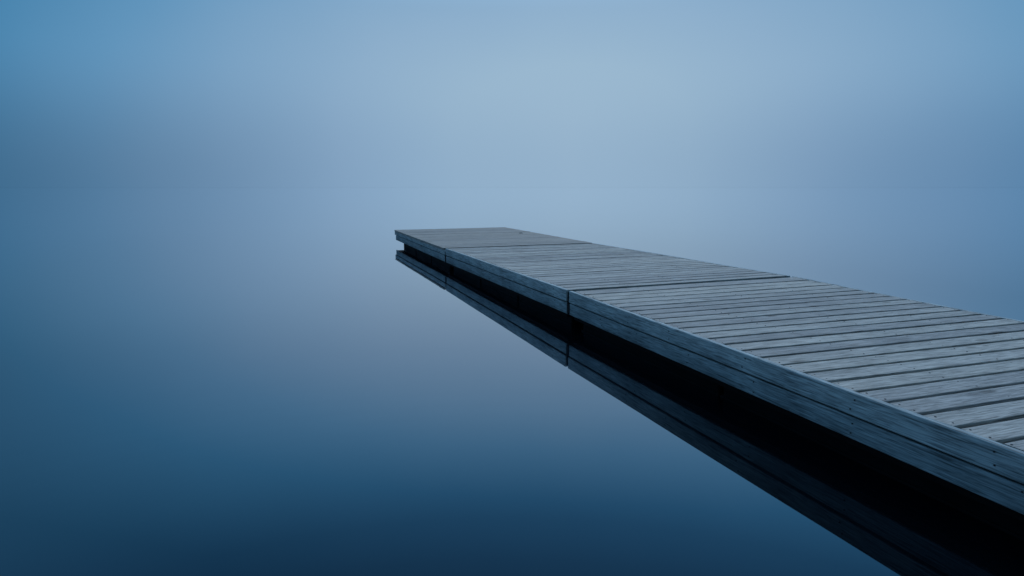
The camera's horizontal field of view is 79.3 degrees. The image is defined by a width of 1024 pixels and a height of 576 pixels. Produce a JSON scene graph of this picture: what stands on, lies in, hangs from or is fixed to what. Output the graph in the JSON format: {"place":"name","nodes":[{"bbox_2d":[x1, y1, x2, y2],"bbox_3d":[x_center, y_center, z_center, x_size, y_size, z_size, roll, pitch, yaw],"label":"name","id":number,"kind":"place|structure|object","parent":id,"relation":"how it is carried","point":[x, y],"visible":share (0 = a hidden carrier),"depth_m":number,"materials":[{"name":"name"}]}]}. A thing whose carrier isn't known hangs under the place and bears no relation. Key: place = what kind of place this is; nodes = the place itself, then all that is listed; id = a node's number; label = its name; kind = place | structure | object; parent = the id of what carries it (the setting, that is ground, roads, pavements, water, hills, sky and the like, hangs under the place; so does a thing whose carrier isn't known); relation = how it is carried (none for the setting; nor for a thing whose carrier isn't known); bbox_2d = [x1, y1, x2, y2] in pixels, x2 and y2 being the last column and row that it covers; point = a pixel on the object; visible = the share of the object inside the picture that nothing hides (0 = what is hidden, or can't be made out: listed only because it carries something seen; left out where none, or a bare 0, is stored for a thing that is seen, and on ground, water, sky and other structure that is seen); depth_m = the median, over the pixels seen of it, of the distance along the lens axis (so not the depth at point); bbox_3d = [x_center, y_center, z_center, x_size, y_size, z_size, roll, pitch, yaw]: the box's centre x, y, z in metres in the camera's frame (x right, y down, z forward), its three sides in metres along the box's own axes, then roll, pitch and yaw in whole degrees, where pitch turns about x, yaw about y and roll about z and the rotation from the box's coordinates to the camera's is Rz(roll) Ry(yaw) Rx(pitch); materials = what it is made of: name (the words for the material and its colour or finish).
{"place":"outdoors","nodes":[
{"label":"outdoors","id":0,"kind":"place"},
{"bbox_2d":[0,187,1023,575],"bbox_3d":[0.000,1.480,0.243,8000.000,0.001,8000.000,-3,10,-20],"label":"water","id":1,"kind":"structure","parent":0,"point":[268,381],"depth_m":4.41,"materials":[{"name":"blue liquid"}]},
{"bbox_2d":[394,227,1023,540],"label":"dock","id":2,"kind":"object","parent":1,"relation":"on","point":[926,398],"visible":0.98,"depth_m":4.47,"materials":[{"name":"grey wood"}]},
{"bbox_2d":[0,0,1023,186],"label":"sky","id":3,"kind":"structure","parent":0,"point":[94,93],"materials":[{"name":"blue"}]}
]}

